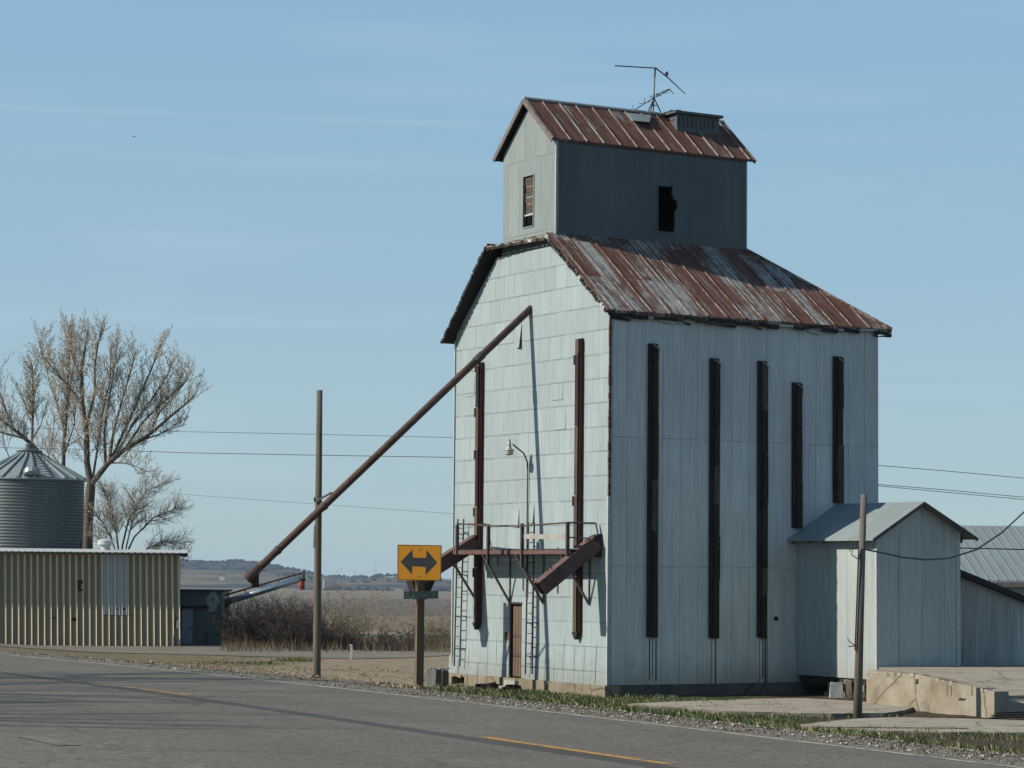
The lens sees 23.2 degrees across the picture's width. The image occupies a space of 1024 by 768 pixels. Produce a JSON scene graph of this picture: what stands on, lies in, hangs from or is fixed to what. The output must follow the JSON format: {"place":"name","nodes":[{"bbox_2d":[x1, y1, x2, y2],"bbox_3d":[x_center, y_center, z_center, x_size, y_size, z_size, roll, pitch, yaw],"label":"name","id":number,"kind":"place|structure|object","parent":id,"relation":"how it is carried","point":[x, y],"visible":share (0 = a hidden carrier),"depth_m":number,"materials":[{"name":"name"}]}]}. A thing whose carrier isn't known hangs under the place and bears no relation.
{"place":"outdoors","nodes":[
{"label":"outdoors","id":0,"kind":"place"},
{"bbox_2d":[0,717,237,767],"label":"side road","id":1,"kind":"structure","parent":0,"point":[16,751],"depth_m":24.06,"materials":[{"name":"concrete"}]},
{"bbox_2d":[18,736,78,744],"bbox_3d":[-4.797,3.686,25.752,0.240,0.001,1.472,3,-5,-27],"label":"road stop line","id":2,"kind":"object","parent":1,"relation":"on","point":[48,740],"visible":1,"depth_m":25.74,"materials":[{"name":"white paint"}]},
{"bbox_2d":[0,447,452,457],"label":"power line","id":3,"kind":"object","parent":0,"point":[233,453],"visible":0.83,"depth_m":105.18,"materials":[{"name":"black metal"}]},
{"bbox_2d":[18,428,452,437],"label":"power line","id":4,"kind":"object","parent":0,"point":[231,432],"visible":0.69,"depth_m":105.52,"materials":[{"name":"black metal"}]},
{"bbox_2d":[97,484,451,513],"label":"power line","id":5,"kind":"object","parent":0,"point":[280,501],"visible":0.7,"depth_m":103.95,"materials":[{"name":"black metal"}]},
{"bbox_2d":[180,562,451,588],"bbox_3d":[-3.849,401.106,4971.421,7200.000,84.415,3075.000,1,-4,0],"label":"hills","id":6,"kind":"structure","parent":0,"point":[193,577],"depth_m":4458.37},
{"bbox_2d":[219,574,224,579],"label":"farmhouse","id":7,"kind":"object","parent":6,"relation":"on","point":[221,576],"visible":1,"depth_m":4183.12,"materials":[{"name":"white paint"}]},
{"bbox_2d":[180,558,451,591],"bbox_3d":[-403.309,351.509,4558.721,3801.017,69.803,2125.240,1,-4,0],"label":"woods","id":8,"kind":"object","parent":6,"relation":"on","point":[228,562],"visible":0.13,"depth_m":4965.48,"materials":[{"name":"plant"}]},
{"bbox_2d":[0,652,1023,767],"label":"road","id":9,"kind":"structure","parent":0,"point":[235,721],"depth_m":28.28,"materials":[{"name":"grey asphalt"}]},
{"bbox_2d":[128,687,188,694],"bbox_3d":[-5.257,4.539,36.853,0.120,0.012,2.965,3,-5,-26],"label":"road centre dash","id":10,"kind":"object","parent":9,"relation":"on","point":[158,691],"visible":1,"depth_m":36.63,"materials":[{"name":"yellow paint"}]},
{"bbox_2d":[0,654,1023,767],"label":"road edge line","id":11,"kind":"object","parent":9,"relation":"on","point":[596,717],"visible":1,"depth_m":30.02,"materials":[{"name":"white paint"}]},
{"bbox_2d":[482,737,671,763],"bbox_3d":[0.576,3.697,25.199,0.120,0.001,4.012,3,-5,-26],"label":"road centre dash","id":12,"kind":"object","parent":9,"relation":"on","point":[578,750],"visible":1,"depth_m":24.98,"materials":[{"name":"yellow paint"}]},
{"bbox_2d":[0,579,1023,757],"bbox_3d":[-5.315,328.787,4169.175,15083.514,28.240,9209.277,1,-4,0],"label":"ground","id":13,"kind":"structure","parent":0,"point":[399,677],"depth_m":94.79,"materials":[{"name":"brown soil"}]},
{"bbox_2d":[6,349,50,441],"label":"bare tree","id":14,"kind":"object","parent":13,"relation":"on","point":[33,390],"visible":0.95,"depth_m":141.00,"materials":[{"name":"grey plant"}]},
{"bbox_2d":[0,352,75,456],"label":"bare tree","id":15,"kind":"object","parent":13,"relation":"on","point":[11,425],"visible":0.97,"depth_m":135.71,"materials":[{"name":"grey plant"}]},
{"bbox_2d":[0,444,86,548],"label":"grain bin","id":16,"kind":"object","parent":13,"relation":"on","point":[42,496],"visible":0.39,"depth_m":121.09,"materials":[{"name":"grey metal"}]},
{"bbox_2d":[30,313,94,465],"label":"bare tree","id":17,"kind":"object","parent":13,"relation":"on","point":[67,398],"visible":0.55,"depth_m":138.00,"materials":[{"name":"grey plant"}]},
{"bbox_2d":[0,539,188,645],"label":"storage shed","id":18,"kind":"structure","parent":13,"relation":"on","point":[105,595],"depth_m":111.53,"materials":[{"name":"beige metal"}]},
{"bbox_2d":[25,305,212,548],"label":"bare tree","id":19,"kind":"object","parent":13,"relation":"on","point":[113,456],"visible":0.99,"depth_m":132.59,"materials":[{"name":"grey plant"}]},
{"bbox_2d":[84,466,195,576],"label":"bare tree","id":20,"kind":"object","parent":13,"relation":"on","point":[112,520],"visible":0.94,"depth_m":128.08,"materials":[{"name":"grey plant"}]},
{"bbox_2d":[180,589,232,644],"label":"pump shed","id":21,"kind":"structure","parent":13,"relation":"on","point":[196,612],"depth_m":115.50,"materials":[{"name":"metal"}]},
{"bbox_2d":[182,608,192,643],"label":"door","id":22,"kind":"structure","parent":21,"relation":"in","point":[187,613],"depth_m":115.44,"materials":[{"name":"metal"}]},
{"bbox_2d":[0,643,450,658],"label":"gravel lane","id":23,"kind":"structure","parent":13,"relation":"on","point":[200,649],"depth_m":105.23,"materials":[{"name":"grey gravel"}]},
{"bbox_2d":[213,606,273,646],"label":"bare shrub","id":24,"kind":"object","parent":13,"relation":"on","point":[237,634],"visible":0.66,"depth_m":111.64,"materials":[{"name":"brown plant"}]},
{"bbox_2d":[209,593,295,644],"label":"bare shrub","id":25,"kind":"object","parent":13,"relation":"on","point":[240,608],"visible":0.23,"depth_m":112.85,"materials":[{"name":"brown plant"}]},
{"bbox_2d":[225,571,305,608],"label":"grain auger","id":26,"kind":"object","parent":13,"relation":"on","point":[300,579],"visible":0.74,"depth_m":116.34,"materials":[{"name":"metal"}]},
{"bbox_2d":[209,586,330,646],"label":"bare shrub","id":27,"kind":"object","parent":13,"relation":"on","point":[256,618],"visible":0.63,"depth_m":111.51,"materials":[{"name":"brown plant"}]},
{"bbox_2d":[217,588,326,642],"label":"bare shrub","id":28,"kind":"object","parent":13,"relation":"on","point":[303,605],"visible":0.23,"depth_m":112.02,"materials":[{"name":"brown plant"}]},
{"bbox_2d":[88,657,486,694],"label":"dirt clods","id":29,"kind":"object","parent":13,"relation":"on","point":[304,668],"visible":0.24,"depth_m":82.13,"materials":[{"name":"brown soil"}]},
{"bbox_2d":[243,600,347,648],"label":"bare shrub","id":30,"kind":"object","parent":13,"relation":"on","point":[269,636],"visible":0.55,"depth_m":110.11,"materials":[{"name":"brown plant"}]},
{"bbox_2d":[271,606,355,648],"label":"bare shrub","id":31,"kind":"object","parent":13,"relation":"on","point":[288,636],"visible":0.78,"depth_m":109.32,"materials":[{"name":"brown plant"}]},
{"bbox_2d":[313,390,331,677],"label":"utility pole","id":32,"kind":"object","parent":13,"relation":"on","point":[317,533],"visible":0.82,"depth_m":72.55,"materials":[{"name":"brown wood"}]},
{"bbox_2d":[299,622,364,649],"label":"bare shrub","id":33,"kind":"object","parent":13,"relation":"on","point":[338,636],"visible":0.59,"depth_m":109.25,"materials":[{"name":"brown plant"}]},
{"bbox_2d":[290,595,373,639],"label":"bush","id":34,"kind":"object","parent":13,"relation":"on","point":[334,610],"visible":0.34,"depth_m":116.61,"materials":[{"name":"brown plant"}]},
{"bbox_2d":[220,630,450,652],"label":"dry weeds","id":35,"kind":"object","parent":13,"relation":"on","point":[235,647],"visible":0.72,"depth_m":107.68,"materials":[{"name":"plant"}]},
{"bbox_2d":[321,632,367,649],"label":"bare shrub","id":36,"kind":"object","parent":13,"relation":"on","point":[359,637],"visible":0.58,"depth_m":109.44,"materials":[{"name":"brown plant"}]},
{"bbox_2d":[300,567,394,641],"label":"bush","id":37,"kind":"object","parent":13,"relation":"on","point":[356,625],"visible":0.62,"depth_m":115.65,"materials":[{"name":"brown plant"}]},
{"bbox_2d":[350,645,352,659],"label":"marker post","id":38,"kind":"object","parent":13,"relation":"on","point":[351,649],"visible":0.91,"depth_m":97.88,"materials":[{"name":"white paint"}]},
{"bbox_2d":[321,580,413,640],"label":"bush","id":39,"kind":"object","parent":13,"relation":"on","point":[385,620],"visible":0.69,"depth_m":117.00,"materials":[{"name":"brown plant"}]},
{"bbox_2d":[342,632,398,649],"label":"bare shrub","id":40,"kind":"object","parent":13,"relation":"on","point":[354,644],"visible":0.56,"depth_m":109.15,"materials":[{"name":"brown plant"}]},
{"bbox_2d":[353,631,414,650],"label":"bare shrub","id":41,"kind":"object","parent":13,"relation":"on","point":[408,644],"visible":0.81,"depth_m":108.51,"materials":[{"name":"brown plant"}]},
{"bbox_2d":[386,620,414,639],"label":"fallen branch","id":42,"kind":"object","parent":13,"relation":"on","point":[410,630],"visible":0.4,"depth_m":115.57,"materials":[{"name":"wood"}]},
{"bbox_2d":[375,628,439,648],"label":"bare shrub","id":43,"kind":"object","parent":13,"relation":"on","point":[425,643],"visible":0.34,"depth_m":110.31,"materials":[{"name":"brown plant"}]},
{"bbox_2d":[397,545,441,687],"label":"arrow sign","id":44,"kind":"object","parent":13,"relation":"on","point":[420,565],"visible":0.99,"depth_m":75.11,"materials":[{"name":"yellow metal"}]},
{"bbox_2d":[394,624,450,647],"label":"bare shrub","id":45,"kind":"object","parent":13,"relation":"on","point":[435,634],"visible":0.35,"depth_m":112.85,"materials":[{"name":"brown plant"}]},
{"bbox_2d":[406,599,450,638],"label":"bush","id":46,"kind":"object","parent":13,"relation":"on","point":[433,622],"visible":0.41,"depth_m":119.11,"materials":[{"name":"brown plant"}]},
{"bbox_2d":[424,624,450,647],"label":"bare shrub","id":47,"kind":"object","parent":13,"relation":"on","point":[437,633],"visible":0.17,"depth_m":114.32,"materials":[{"name":"brown plant"}]},
{"bbox_2d":[426,667,449,687],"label":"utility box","id":48,"kind":"object","parent":13,"relation":"on","point":[442,678],"visible":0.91,"depth_m":73.64,"materials":[{"name":"grey metal"}]},
{"bbox_2d":[475,682,520,690],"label":"scrap heap","id":49,"kind":"object","parent":13,"relation":"on","point":[494,685],"visible":0.88,"depth_m":73.83,"materials":[{"name":"grey metal"}]},
{"bbox_2d":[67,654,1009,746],"bbox_3d":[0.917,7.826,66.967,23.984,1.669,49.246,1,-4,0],"label":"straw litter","id":50,"kind":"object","parent":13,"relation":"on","point":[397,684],"visible":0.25,"depth_m":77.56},
{"bbox_2d":[180,649,1023,754],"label":"grass","id":51,"kind":"structure","parent":13,"relation":"on","point":[686,712],"depth_m":54.50,"materials":[{"name":"green plant"}]},
{"bbox_2d":[440,96,892,696],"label":"grain elevator","id":52,"kind":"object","parent":13,"relation":"on","point":[668,384],"visible":0.96,"depth_m":74.11,"materials":[{"name":"white metal"}]},
{"bbox_2d":[243,305,531,586],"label":"grain spout","id":53,"kind":"object","parent":52,"relation":"attached to","point":[251,576],"visible":1,"depth_m":72.95,"materials":[{"name":"metal"}]},
{"bbox_2d":[406,534,478,599],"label":"loading chute","id":54,"kind":"object","parent":52,"relation":"attached to","point":[449,559],"visible":0.45,"depth_m":76.80,"materials":[{"name":"metal"}]},
{"bbox_2d":[453,519,467,665],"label":"ladder","id":55,"kind":"object","parent":52,"relation":"attached to","point":[460,616],"visible":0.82,"depth_m":77.95,"materials":[{"name":"metal"}]},
{"bbox_2d":[508,602,521,677],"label":"door","id":56,"kind":"structure","parent":52,"relation":"in","point":[515,608],"depth_m":75.34,"materials":[{"name":"brown wood"}]},
{"bbox_2d":[504,439,527,564],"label":"yard lamp","id":57,"kind":"object","parent":52,"relation":"attached to","point":[508,450],"visible":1,"depth_m":74.76,"materials":[{"name":"metal"}]},
{"bbox_2d":[453,522,598,604],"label":"catwalk","id":58,"kind":"object","parent":52,"relation":"attached to","point":[521,551],"visible":0.96,"depth_m":73.42,"materials":[{"name":"metal"}]},
{"bbox_2d":[525,522,537,673],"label":"ladder","id":59,"kind":"object","parent":52,"relation":"attached to","point":[532,603],"visible":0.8,"depth_m":74.17,"materials":[{"name":"metal"}]},
{"bbox_2d":[533,534,602,593],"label":"loading chute","id":60,"kind":"object","parent":52,"relation":"attached to","point":[556,574],"visible":1,"depth_m":70.70,"materials":[{"name":"metal"}]},
{"bbox_2d":[615,65,684,114],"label":"tv antenna","id":61,"kind":"object","parent":52,"relation":"on","point":[656,94],"visible":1,"depth_m":78.70,"materials":[{"name":"grey metal"}]},
{"bbox_2d":[627,698,913,718],"bbox_3d":[7.466,8.612,64.828,6.598,0.450,6.686,4,-6,-39],"label":"concrete pad","id":62,"kind":"object","parent":13,"relation":"on","point":[809,707],"visible":0.48,"depth_m":64.30,"materials":[{"name":"beige concrete"}]},
{"bbox_2d":[829,679,851,697],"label":"concrete block","id":63,"kind":"object","parent":13,"relation":"on","point":[836,689],"depth_m":71.46,"materials":[{"name":"grey concrete"}]},
{"bbox_2d":[847,494,866,717],"bbox_3d":[8.582,5.805,61.883,0.540,6.136,0.222,3,-5,-30],"label":"service pole","id":64,"kind":"object","parent":13,"relation":"on","point":[858,670],"visible":0.92,"depth_m":61.85,"materials":[{"name":"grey wood"}]},
{"bbox_2d":[866,511,1023,560],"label":"service drop wire","id":65,"kind":"object","parent":64,"relation":"attached to","point":[1008,526],"visible":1,"depth_m":66.52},
{"bbox_2d":[787,501,978,694],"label":"annex shed","id":66,"kind":"structure","parent":13,"relation":"on","point":[912,612],"depth_m":71.82,"materials":[{"name":"metal"}]},
{"bbox_2d":[800,717,1023,735],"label":"concrete drive","id":67,"kind":"structure","parent":13,"relation":"on","point":[992,726],"depth_m":58.31,"materials":[{"name":"grey concrete"}]},
{"bbox_2d":[818,727,968,728],"bbox_3d":[8.702,7.861,56.953,3.486,0.012,0.232,1,-4,-2],"label":"concrete drive crack","id":68,"kind":"object","parent":67,"relation":"on","point":[895,727],"visible":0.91,"depth_m":56.92,"materials":[{"name":"grey concrete"}]},
{"bbox_2d":[865,665,1023,717],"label":"loading dock","id":69,"kind":"object","parent":13,"relation":"on","point":[985,691],"visible":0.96,"depth_m":64.95,"materials":[{"name":"concrete"}]},
{"bbox_2d":[960,569,1023,665],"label":"lean to shed","id":70,"kind":"object","parent":13,"relation":"on","point":[992,623],"visible":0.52,"depth_m":73.20,"materials":[{"name":"white metal"}]},
{"bbox_2d":[960,525,1023,594],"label":"machine shed","id":71,"kind":"structure","parent":13,"relation":"on","point":[1004,568],"depth_m":115.50,"materials":[{"name":"grey metal"}]},
{"bbox_2d":[989,711,1023,718],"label":"plank pile","id":72,"kind":"object","parent":13,"relation":"on","point":[1009,714],"visible":1,"depth_m":61.12,"materials":[{"name":"grey wood"}]},
{"bbox_2d":[0,651,1023,764],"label":"gravel","id":73,"kind":"structure","parent":0,"point":[979,753],"depth_m":30.77,"materials":[{"name":"grey gravel"}]},
{"bbox_2d":[0,0,1023,578],"label":"sky","id":74,"kind":"structure","parent":0,"point":[309,193],"materials":[{"name":"blue"}]},
{"bbox_2d":[878,465,1019,477],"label":"power line","id":75,"kind":"object","parent":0,"point":[949,471],"visible":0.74,"depth_m":94.18,"materials":[{"name":"black metal"}]},
{"bbox_2d":[881,486,1023,499],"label":"power line","id":76,"kind":"object","parent":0,"point":[950,492],"visible":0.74,"depth_m":94.07,"materials":[{"name":"black metal"}]},
{"bbox_2d":[960,547,1023,549],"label":"power line","id":77,"kind":"object","parent":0,"point":[992,548],"visible":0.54,"depth_m":83.82,"materials":[{"name":"black metal"}]}
]}

